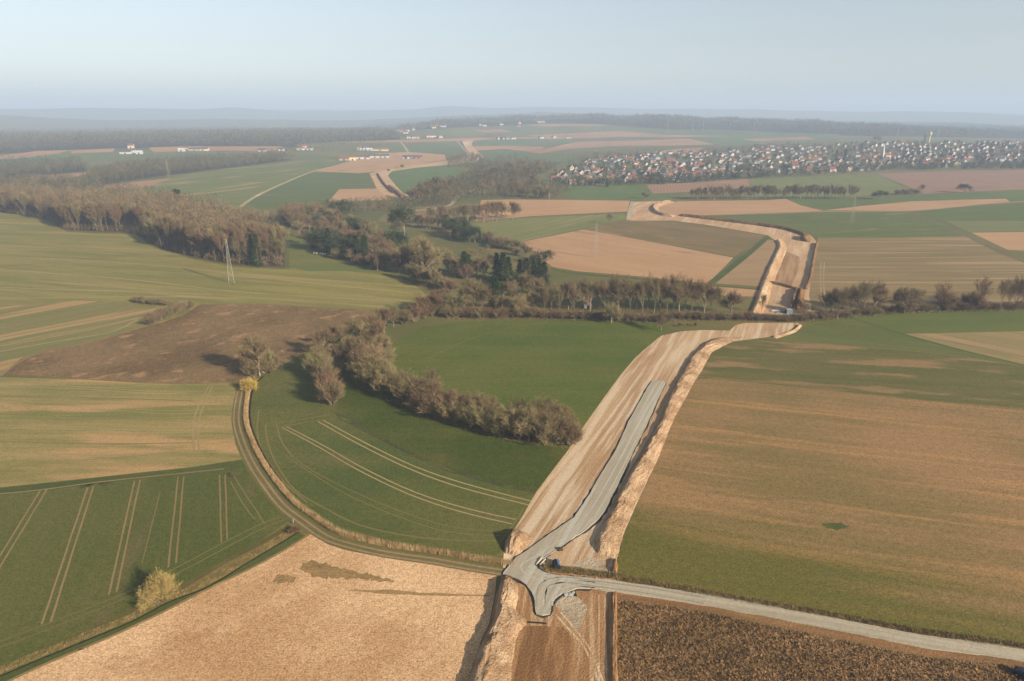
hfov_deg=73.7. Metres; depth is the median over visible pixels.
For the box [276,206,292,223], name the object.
valley tree
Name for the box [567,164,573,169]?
house
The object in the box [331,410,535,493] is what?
rough strip
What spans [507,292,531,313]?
valley tree
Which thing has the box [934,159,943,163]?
house
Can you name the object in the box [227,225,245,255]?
woodland tree
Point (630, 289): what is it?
alder
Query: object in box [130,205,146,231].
woodland tree
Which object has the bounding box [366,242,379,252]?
valley tree
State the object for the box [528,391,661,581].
wheel marks
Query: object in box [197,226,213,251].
woodland tree
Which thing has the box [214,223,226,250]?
woodland tree
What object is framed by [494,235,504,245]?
valley tree
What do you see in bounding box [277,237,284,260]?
woodland tree
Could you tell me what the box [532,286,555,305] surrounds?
valley tree
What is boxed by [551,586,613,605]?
wheel marks
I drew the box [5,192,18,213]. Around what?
woodland tree
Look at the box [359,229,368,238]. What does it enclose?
valley tree
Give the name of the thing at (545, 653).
dark soil
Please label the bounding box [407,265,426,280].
valley tree
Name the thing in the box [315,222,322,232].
valley tree
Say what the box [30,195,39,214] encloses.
woodland tree
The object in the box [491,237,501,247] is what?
valley tree
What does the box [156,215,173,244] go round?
woodland tree
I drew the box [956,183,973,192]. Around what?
round tree
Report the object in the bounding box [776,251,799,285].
rutted soil
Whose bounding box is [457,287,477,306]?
valley tree
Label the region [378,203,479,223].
brown pasture
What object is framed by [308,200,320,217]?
valley tree
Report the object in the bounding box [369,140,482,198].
earthworks
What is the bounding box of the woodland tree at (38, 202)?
[33,193,43,218]
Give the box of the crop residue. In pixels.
[617,600,1023,680]
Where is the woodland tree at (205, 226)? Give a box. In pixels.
[196,221,208,252]
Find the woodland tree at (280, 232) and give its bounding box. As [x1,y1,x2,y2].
[268,225,289,257]
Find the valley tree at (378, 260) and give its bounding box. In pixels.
[374,257,382,270]
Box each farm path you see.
[0,329,135,375]
[239,158,371,206]
[416,182,499,210]
[626,201,633,219]
[699,201,1023,215]
[768,338,1023,366]
[852,318,1023,365]
[909,212,1023,262]
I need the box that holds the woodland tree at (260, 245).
[251,236,265,254]
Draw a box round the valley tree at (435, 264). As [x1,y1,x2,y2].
[408,244,445,269]
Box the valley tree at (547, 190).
[544,186,553,198]
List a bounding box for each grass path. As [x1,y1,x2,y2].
[550,268,758,289]
[705,236,769,295]
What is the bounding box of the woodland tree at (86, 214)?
[81,206,93,229]
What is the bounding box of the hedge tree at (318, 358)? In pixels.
[301,348,332,375]
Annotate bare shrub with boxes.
[240,356,265,376]
[248,350,275,372]
[263,361,277,372]
[266,355,280,369]
[289,525,300,532]
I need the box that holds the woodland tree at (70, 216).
[66,209,74,224]
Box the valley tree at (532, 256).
[528,252,538,260]
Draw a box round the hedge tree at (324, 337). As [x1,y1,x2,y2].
[306,326,335,355]
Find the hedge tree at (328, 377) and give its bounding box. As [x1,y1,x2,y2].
[313,369,340,387]
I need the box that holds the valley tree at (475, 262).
[469,255,484,274]
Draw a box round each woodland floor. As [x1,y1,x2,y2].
[0,203,284,266]
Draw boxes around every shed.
[467,249,477,256]
[583,303,591,308]
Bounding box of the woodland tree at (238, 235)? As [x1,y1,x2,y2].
[229,226,244,256]
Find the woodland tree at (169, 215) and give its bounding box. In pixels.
[160,213,179,245]
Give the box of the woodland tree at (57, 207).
[53,202,68,223]
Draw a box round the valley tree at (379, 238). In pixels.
[370,235,384,242]
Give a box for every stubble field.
[0,150,68,158]
[12,534,496,680]
[25,173,83,180]
[71,148,114,152]
[82,158,126,165]
[99,178,170,188]
[150,146,285,151]
[317,152,445,172]
[329,189,389,201]
[340,136,598,142]
[474,129,511,132]
[474,139,714,152]
[475,199,629,220]
[524,230,732,282]
[527,131,705,136]
[529,124,605,125]
[546,146,612,153]
[616,379,1023,642]
[655,148,702,152]
[659,199,819,214]
[712,287,758,296]
[716,240,777,285]
[744,137,812,140]
[767,140,828,143]
[831,199,1008,210]
[908,331,1023,363]
[973,232,1023,250]
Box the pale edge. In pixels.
[523,336,662,516]
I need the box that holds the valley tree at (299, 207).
[287,203,306,214]
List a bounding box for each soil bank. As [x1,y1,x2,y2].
[377,173,393,192]
[388,185,405,197]
[468,576,526,680]
[504,529,532,555]
[594,337,741,556]
[611,592,617,680]
[613,558,617,574]
[651,200,674,216]
[679,214,811,236]
[751,239,786,313]
[769,281,803,290]
[773,324,801,338]
[789,287,797,307]
[794,287,804,309]
[800,233,810,241]
[804,242,817,289]
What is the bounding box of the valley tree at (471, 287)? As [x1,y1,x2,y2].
[456,276,483,307]
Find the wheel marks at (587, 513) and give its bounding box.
[520,390,656,587]
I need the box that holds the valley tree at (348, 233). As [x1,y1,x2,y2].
[334,227,357,242]
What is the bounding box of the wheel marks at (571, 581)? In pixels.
[543,580,614,604]
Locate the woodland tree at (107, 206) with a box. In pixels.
[101,202,112,223]
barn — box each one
[119,150,132,153]
[127,143,134,147]
[177,148,185,151]
[188,147,200,150]
[201,147,208,150]
[339,156,348,160]
[349,155,355,160]
[356,155,363,158]
[369,154,380,157]
[373,148,388,150]
[381,154,388,157]
[407,155,414,158]
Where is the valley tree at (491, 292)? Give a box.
[484,285,496,304]
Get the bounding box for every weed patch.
[272,575,295,583]
[299,560,394,582]
[349,589,489,596]
[822,523,848,529]
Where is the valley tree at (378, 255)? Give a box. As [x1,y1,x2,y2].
[365,245,392,266]
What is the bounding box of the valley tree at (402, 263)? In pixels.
[400,255,407,273]
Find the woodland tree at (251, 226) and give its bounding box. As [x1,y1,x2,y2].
[245,222,256,235]
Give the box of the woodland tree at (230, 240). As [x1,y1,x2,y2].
[226,233,232,254]
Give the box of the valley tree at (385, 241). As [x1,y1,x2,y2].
[376,239,392,245]
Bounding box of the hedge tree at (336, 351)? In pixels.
[330,341,346,359]
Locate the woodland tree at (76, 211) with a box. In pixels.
[70,201,82,229]
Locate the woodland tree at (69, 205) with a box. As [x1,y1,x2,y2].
[66,199,81,221]
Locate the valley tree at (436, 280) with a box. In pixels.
[430,273,443,284]
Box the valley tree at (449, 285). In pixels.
[442,277,460,292]
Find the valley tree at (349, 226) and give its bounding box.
[344,220,358,231]
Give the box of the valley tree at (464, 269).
[457,262,476,278]
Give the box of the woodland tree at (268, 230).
[259,225,272,257]
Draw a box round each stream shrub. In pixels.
[440,305,455,317]
[450,306,462,317]
[457,307,468,316]
[463,307,477,317]
[468,305,483,317]
[474,305,487,317]
[479,305,493,317]
[492,307,505,318]
[498,306,510,317]
[510,307,519,317]
[515,305,526,316]
[522,307,534,316]
[524,305,541,317]
[537,308,546,317]
[546,311,555,317]
[552,309,561,318]
[559,311,567,318]
[568,310,579,318]
[576,309,589,318]
[582,310,592,318]
[598,310,607,319]
[623,310,634,320]
[631,314,640,320]
[673,310,685,318]
[684,311,693,318]
[692,309,703,318]
[698,312,708,319]
[706,311,716,319]
[715,312,728,318]
[722,312,732,319]
[735,313,745,319]
[743,310,756,319]
[753,313,764,319]
[762,312,772,319]
[767,314,776,319]
[774,314,786,320]
[783,314,792,321]
[788,313,798,319]
[798,314,809,320]
[806,313,818,319]
[814,309,826,317]
[820,310,833,318]
[830,309,838,317]
[836,310,849,316]
[851,308,862,314]
[859,306,871,314]
[867,306,876,314]
[873,306,886,313]
[887,306,898,312]
[892,304,906,311]
[918,304,929,310]
[922,302,932,311]
[933,300,949,309]
[945,304,959,310]
[958,301,972,310]
[968,301,978,309]
[977,302,991,308]
[989,302,1004,308]
[1000,301,1013,308]
[1011,302,1022,309]
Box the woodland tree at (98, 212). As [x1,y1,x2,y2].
[88,203,104,228]
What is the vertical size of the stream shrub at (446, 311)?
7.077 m
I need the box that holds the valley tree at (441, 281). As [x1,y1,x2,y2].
[437,276,450,288]
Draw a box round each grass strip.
[0,460,245,494]
[0,522,308,674]
[0,533,304,680]
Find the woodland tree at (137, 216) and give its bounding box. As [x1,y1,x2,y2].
[131,206,141,230]
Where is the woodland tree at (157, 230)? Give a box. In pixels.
[150,221,164,246]
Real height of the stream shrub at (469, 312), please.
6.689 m
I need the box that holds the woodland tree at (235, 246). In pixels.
[229,240,243,263]
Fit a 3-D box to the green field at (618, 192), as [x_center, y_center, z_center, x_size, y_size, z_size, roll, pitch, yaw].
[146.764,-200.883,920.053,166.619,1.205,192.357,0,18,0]
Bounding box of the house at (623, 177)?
[620,175,628,180]
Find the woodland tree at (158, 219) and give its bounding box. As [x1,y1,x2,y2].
[157,215,164,245]
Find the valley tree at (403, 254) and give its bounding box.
[394,244,414,264]
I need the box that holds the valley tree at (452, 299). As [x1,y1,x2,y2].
[441,293,467,309]
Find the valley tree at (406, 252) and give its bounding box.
[398,239,436,264]
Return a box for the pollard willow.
[239,376,257,391]
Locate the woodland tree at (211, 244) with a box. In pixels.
[206,236,216,254]
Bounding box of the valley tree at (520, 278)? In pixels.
[509,270,530,292]
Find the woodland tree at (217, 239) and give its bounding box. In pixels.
[208,228,229,261]
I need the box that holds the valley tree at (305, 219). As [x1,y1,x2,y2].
[301,216,315,230]
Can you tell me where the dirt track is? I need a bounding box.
[231,376,504,576]
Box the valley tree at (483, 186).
[479,184,488,194]
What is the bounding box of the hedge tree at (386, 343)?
[368,330,392,353]
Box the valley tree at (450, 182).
[447,178,457,185]
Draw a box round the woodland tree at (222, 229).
[218,225,227,252]
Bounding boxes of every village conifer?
[648,172,664,182]
[782,163,792,168]
[842,149,847,159]
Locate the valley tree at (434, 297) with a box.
[416,289,445,315]
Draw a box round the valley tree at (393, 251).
[388,247,399,257]
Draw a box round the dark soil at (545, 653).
[513,626,573,680]
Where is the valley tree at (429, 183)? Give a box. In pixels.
[424,178,434,185]
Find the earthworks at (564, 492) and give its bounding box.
[503,323,798,576]
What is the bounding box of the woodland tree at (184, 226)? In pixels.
[179,216,191,250]
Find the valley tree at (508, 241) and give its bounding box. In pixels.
[502,238,520,249]
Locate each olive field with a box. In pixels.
[585,220,763,256]
[809,237,1023,311]
[946,221,1023,231]
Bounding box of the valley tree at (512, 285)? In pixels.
[503,279,519,298]
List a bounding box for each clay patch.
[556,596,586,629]
[565,557,612,576]
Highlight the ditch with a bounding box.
[0,532,298,676]
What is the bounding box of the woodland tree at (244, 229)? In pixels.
[236,225,247,254]
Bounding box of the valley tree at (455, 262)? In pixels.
[441,256,459,273]
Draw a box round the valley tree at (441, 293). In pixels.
[429,288,447,311]
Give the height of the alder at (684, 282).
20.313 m
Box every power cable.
[1,194,932,264]
[2,192,978,272]
[8,190,1000,277]
[11,185,997,265]
[12,189,998,275]
[13,197,933,269]
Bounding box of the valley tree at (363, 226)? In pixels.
[357,221,366,229]
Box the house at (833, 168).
[827,167,836,171]
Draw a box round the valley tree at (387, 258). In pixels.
[380,252,391,269]
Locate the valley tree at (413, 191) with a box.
[412,190,420,198]
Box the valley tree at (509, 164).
[506,161,513,166]
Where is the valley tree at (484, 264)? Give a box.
[476,260,491,278]
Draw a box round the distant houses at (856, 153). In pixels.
[641,140,1023,161]
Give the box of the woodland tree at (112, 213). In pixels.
[108,209,120,227]
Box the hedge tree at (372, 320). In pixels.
[359,311,384,329]
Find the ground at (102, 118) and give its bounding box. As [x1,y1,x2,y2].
[0,106,1023,666]
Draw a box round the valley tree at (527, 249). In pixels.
[523,246,532,254]
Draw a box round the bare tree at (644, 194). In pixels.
[640,192,651,198]
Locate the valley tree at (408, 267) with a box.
[404,261,414,272]
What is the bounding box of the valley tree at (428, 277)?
[423,267,434,286]
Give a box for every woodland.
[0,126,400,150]
[0,150,294,187]
[0,155,79,164]
[0,156,88,176]
[0,176,219,206]
[0,181,276,247]
[262,144,337,152]
[315,190,460,214]
[319,195,407,207]
[361,111,1023,136]
[415,160,557,201]
[447,151,506,167]
[477,177,574,196]
[493,149,663,165]
[686,142,807,151]
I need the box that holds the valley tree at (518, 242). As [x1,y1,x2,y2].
[510,238,524,247]
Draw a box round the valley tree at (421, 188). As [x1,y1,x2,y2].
[417,186,425,195]
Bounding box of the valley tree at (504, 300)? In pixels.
[493,293,510,308]
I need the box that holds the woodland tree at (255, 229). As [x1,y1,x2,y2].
[249,221,266,237]
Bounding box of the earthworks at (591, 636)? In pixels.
[468,570,615,680]
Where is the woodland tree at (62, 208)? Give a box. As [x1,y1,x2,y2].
[56,201,66,221]
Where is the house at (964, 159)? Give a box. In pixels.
[961,158,970,161]
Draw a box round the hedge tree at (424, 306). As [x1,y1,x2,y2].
[415,301,432,317]
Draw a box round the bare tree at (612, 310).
[602,301,623,322]
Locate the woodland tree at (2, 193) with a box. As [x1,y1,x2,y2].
[0,189,8,212]
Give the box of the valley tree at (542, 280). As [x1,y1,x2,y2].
[534,276,547,287]
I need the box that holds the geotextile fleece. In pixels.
[501,382,665,617]
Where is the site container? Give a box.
[785,309,792,313]
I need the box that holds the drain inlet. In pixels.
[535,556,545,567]
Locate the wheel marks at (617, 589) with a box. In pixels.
[544,582,703,606]
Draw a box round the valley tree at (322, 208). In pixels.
[316,203,328,217]
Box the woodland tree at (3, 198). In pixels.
[0,195,8,213]
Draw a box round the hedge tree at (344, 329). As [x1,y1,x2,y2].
[337,324,350,338]
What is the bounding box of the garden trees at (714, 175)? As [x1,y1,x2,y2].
[551,139,1023,184]
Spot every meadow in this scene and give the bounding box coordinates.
[274,218,407,279]
[336,359,568,490]
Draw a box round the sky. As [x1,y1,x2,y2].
[0,0,1023,112]
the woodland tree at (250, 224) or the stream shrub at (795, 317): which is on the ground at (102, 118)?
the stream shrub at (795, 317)
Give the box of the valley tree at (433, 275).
[427,268,441,282]
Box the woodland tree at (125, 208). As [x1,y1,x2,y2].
[121,202,135,228]
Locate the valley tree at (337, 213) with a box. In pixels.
[333,209,344,228]
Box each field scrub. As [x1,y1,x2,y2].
[131,295,145,301]
[142,315,157,324]
[145,296,156,303]
[146,311,163,321]
[152,298,161,303]
[152,307,165,319]
[156,304,173,317]
[160,303,178,315]
[165,301,182,314]
[172,299,186,312]
[182,300,190,310]
[184,301,193,309]
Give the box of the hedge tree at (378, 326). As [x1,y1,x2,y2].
[366,319,386,342]
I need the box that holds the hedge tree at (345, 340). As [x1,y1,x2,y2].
[340,335,353,354]
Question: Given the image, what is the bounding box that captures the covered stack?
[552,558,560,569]
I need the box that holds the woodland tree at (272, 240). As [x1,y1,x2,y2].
[263,234,276,263]
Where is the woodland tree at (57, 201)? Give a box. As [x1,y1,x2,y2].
[52,199,59,225]
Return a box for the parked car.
[1012,665,1023,677]
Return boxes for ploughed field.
[617,599,1023,680]
[879,170,1023,193]
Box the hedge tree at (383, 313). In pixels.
[375,306,398,332]
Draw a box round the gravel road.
[503,380,665,615]
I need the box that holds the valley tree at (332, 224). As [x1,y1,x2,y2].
[321,219,341,233]
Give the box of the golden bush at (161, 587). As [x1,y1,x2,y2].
[134,568,181,610]
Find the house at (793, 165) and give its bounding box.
[790,163,798,168]
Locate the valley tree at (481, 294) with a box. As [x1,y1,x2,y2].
[473,287,498,306]
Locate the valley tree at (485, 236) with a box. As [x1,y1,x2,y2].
[482,230,495,241]
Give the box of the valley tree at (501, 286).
[498,280,509,294]
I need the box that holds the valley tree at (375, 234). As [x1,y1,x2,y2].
[372,228,385,238]
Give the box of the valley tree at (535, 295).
[528,290,543,306]
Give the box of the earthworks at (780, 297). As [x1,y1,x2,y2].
[630,201,815,314]
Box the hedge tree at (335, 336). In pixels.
[328,323,345,343]
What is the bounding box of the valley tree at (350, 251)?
[344,248,354,261]
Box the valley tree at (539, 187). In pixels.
[535,184,543,190]
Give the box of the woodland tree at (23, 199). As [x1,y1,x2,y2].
[15,191,29,215]
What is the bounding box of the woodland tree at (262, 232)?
[255,230,268,260]
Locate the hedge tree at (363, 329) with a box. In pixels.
[352,321,375,341]
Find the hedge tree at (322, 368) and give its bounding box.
[311,359,337,382]
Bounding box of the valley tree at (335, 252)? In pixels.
[330,246,343,257]
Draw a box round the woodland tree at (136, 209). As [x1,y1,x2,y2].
[132,203,146,231]
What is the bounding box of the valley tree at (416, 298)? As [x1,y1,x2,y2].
[408,293,439,313]
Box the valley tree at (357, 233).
[350,228,361,238]
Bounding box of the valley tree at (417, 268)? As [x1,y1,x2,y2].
[411,263,424,282]
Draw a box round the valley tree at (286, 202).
[276,201,299,212]
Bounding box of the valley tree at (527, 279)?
[519,274,536,295]
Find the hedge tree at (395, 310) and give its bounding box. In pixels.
[387,304,400,327]
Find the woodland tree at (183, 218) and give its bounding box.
[180,216,190,246]
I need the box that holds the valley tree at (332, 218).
[328,216,342,222]
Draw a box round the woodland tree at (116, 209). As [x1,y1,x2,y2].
[108,203,122,229]
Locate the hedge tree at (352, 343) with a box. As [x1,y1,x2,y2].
[341,332,370,354]
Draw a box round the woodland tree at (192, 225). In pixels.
[185,219,200,256]
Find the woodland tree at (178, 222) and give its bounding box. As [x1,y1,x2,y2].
[171,212,181,243]
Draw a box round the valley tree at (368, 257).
[364,254,376,268]
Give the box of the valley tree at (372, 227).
[366,222,378,233]
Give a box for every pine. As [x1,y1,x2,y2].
[245,234,256,265]
[251,233,264,266]
[320,198,354,220]
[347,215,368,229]
[350,221,367,230]
[381,228,403,245]
[386,203,418,234]
[388,230,409,248]
[440,220,458,234]
[448,220,474,238]
[451,219,457,237]
[458,218,471,232]
[459,225,478,241]
[465,226,483,240]
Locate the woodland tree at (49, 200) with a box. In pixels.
[44,195,55,211]
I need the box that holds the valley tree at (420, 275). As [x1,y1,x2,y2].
[416,271,425,281]
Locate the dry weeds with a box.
[543,564,1023,649]
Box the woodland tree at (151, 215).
[143,208,156,236]
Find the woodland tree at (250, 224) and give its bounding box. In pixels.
[244,220,257,230]
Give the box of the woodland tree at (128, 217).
[124,210,133,230]
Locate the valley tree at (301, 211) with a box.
[285,207,306,219]
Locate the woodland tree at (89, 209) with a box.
[83,201,96,229]
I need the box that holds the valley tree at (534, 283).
[524,277,548,291]
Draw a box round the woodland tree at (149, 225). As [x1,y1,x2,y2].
[144,218,154,237]
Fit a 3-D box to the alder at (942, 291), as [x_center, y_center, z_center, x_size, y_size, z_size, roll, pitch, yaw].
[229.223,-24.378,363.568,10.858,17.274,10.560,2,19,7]
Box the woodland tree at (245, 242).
[241,237,250,254]
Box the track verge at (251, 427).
[248,376,281,480]
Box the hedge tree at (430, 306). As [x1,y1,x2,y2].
[420,297,442,315]
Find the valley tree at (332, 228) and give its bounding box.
[324,225,334,232]
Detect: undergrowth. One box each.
[0,205,284,264]
[344,356,570,449]
[441,304,805,323]
[807,307,1023,321]
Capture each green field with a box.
[0,152,159,165]
[0,212,426,364]
[0,301,175,373]
[0,377,241,486]
[0,467,286,664]
[101,159,343,207]
[140,152,267,162]
[241,173,372,208]
[250,358,535,554]
[282,144,405,160]
[295,140,398,147]
[388,165,469,196]
[389,319,668,430]
[405,142,465,152]
[410,125,616,136]
[473,139,577,145]
[473,158,511,166]
[475,213,626,246]
[478,151,578,165]
[527,164,578,187]
[557,185,695,199]
[609,128,838,139]
[687,138,761,145]
[697,338,1023,407]
[709,212,967,236]
[736,174,912,198]
[765,320,1022,365]
[788,190,1023,209]
[802,310,1023,333]
[832,135,1023,141]
[917,203,1023,220]
[1012,252,1023,257]
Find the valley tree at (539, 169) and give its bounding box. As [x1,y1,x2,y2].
[535,163,545,175]
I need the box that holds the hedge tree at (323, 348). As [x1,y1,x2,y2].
[306,344,334,361]
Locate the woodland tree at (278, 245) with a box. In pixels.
[273,240,283,258]
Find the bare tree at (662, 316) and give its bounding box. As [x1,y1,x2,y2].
[653,308,672,330]
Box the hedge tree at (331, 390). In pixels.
[315,376,345,405]
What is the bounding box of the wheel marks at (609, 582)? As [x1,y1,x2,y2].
[535,576,703,605]
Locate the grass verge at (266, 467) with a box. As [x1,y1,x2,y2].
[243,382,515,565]
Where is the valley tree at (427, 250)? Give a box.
[407,234,441,268]
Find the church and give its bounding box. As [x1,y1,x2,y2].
[880,143,891,158]
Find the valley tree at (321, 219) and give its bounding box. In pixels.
[315,217,324,228]
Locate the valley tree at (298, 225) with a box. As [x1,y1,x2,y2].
[290,220,304,236]
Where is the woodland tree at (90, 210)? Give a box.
[83,201,96,227]
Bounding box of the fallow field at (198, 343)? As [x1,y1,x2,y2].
[5,304,376,383]
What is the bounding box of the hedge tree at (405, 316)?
[395,308,412,324]
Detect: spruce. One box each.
[303,226,346,249]
[304,234,323,250]
[320,228,331,252]
[320,240,341,249]
[321,234,358,253]
[330,236,359,255]
[346,235,363,261]
[358,235,372,264]
[454,251,474,278]
[484,276,502,308]
[486,252,501,281]
[495,252,510,283]
[499,270,529,286]
[504,256,515,280]
[515,259,522,273]
[519,258,530,275]
[530,260,536,282]
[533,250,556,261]
[533,260,545,285]
[538,261,551,286]
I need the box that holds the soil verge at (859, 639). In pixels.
[616,592,1023,666]
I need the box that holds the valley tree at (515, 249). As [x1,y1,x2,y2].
[510,246,520,254]
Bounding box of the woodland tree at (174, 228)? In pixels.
[171,219,179,248]
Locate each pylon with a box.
[225,239,234,283]
[592,222,598,256]
[848,196,857,223]
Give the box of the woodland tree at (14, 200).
[9,193,22,214]
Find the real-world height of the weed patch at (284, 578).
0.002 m
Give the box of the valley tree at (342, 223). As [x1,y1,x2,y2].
[338,220,347,229]
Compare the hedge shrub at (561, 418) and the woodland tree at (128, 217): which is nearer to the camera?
the hedge shrub at (561, 418)
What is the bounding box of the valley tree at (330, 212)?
[326,208,334,221]
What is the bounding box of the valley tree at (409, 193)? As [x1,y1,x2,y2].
[406,189,412,197]
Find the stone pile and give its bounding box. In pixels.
[564,591,576,595]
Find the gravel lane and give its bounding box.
[590,578,1023,661]
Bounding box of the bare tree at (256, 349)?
[233,332,272,375]
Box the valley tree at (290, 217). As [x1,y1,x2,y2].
[286,212,294,225]
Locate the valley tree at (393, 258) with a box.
[389,252,400,271]
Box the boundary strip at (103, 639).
[7,533,309,680]
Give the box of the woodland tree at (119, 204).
[110,203,123,224]
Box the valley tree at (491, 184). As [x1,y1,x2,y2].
[486,181,494,190]
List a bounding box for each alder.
[537,289,551,309]
[543,281,558,309]
[549,284,565,311]
[559,279,574,309]
[566,281,581,305]
[573,277,591,307]
[574,277,603,311]
[593,279,602,301]
[598,279,613,311]
[600,277,629,305]
[607,272,623,301]
[619,274,633,301]
[621,278,647,309]
[623,279,638,306]
[632,276,651,312]
[642,271,656,308]
[647,276,669,308]
[648,281,664,311]
[660,275,678,307]
[662,279,696,310]
[669,271,685,309]
[680,274,693,302]
[685,279,702,312]
[692,281,714,312]
[707,285,721,310]
[713,282,728,309]
[714,288,747,313]
[757,294,766,306]
[798,301,810,322]
[818,293,831,310]
[823,287,852,318]
[824,287,841,309]
[840,287,854,309]
[841,285,866,312]
[850,281,871,315]
[860,279,875,309]
[866,279,891,307]
[887,285,923,312]
[894,286,911,311]
[909,288,927,305]
[931,288,961,308]
[934,281,953,298]
[960,289,987,309]
[973,275,992,298]
[997,279,1013,302]
[1005,275,1022,301]
[1006,276,1023,302]
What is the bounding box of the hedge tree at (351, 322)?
[343,312,360,335]
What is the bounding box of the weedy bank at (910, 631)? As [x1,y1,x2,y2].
[543,564,1023,647]
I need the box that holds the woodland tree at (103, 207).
[96,202,108,224]
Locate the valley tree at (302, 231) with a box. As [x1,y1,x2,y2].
[296,228,309,240]
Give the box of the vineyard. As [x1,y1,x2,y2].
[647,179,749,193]
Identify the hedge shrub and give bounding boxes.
[345,351,366,370]
[347,355,377,376]
[348,339,384,357]
[350,347,396,369]
[352,357,397,388]
[368,365,406,394]
[372,356,395,371]
[383,366,410,386]
[387,370,419,402]
[393,372,428,397]
[403,380,432,409]
[414,389,449,417]
[417,377,444,396]
[422,366,440,391]
[432,383,461,412]
[435,392,468,422]
[442,388,475,419]
[455,399,481,427]
[466,388,491,408]
[469,403,501,432]
[482,405,516,436]
[484,393,505,416]
[498,405,541,438]
[507,394,531,409]
[514,406,542,441]
[516,403,552,438]
[527,395,548,410]
[529,409,570,444]
[537,394,567,414]
[539,408,573,440]
[540,411,576,444]
[556,420,584,445]
[558,405,580,429]
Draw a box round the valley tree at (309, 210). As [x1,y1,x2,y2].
[301,204,317,223]
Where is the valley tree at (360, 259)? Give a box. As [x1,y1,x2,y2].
[351,253,365,265]
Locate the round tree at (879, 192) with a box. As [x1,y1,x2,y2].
[870,190,889,198]
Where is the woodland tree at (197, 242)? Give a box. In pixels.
[189,229,200,254]
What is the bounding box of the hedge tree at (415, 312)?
[405,303,425,321]
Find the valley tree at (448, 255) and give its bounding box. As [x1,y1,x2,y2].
[440,249,454,265]
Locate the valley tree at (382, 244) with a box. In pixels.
[373,241,393,251]
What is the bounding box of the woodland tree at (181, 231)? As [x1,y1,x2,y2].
[178,223,187,249]
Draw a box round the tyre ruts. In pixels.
[387,276,423,295]
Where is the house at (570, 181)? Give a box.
[568,179,575,184]
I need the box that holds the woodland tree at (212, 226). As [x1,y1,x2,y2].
[210,222,221,248]
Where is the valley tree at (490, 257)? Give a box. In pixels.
[484,252,494,268]
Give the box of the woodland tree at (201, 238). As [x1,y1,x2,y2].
[193,226,206,257]

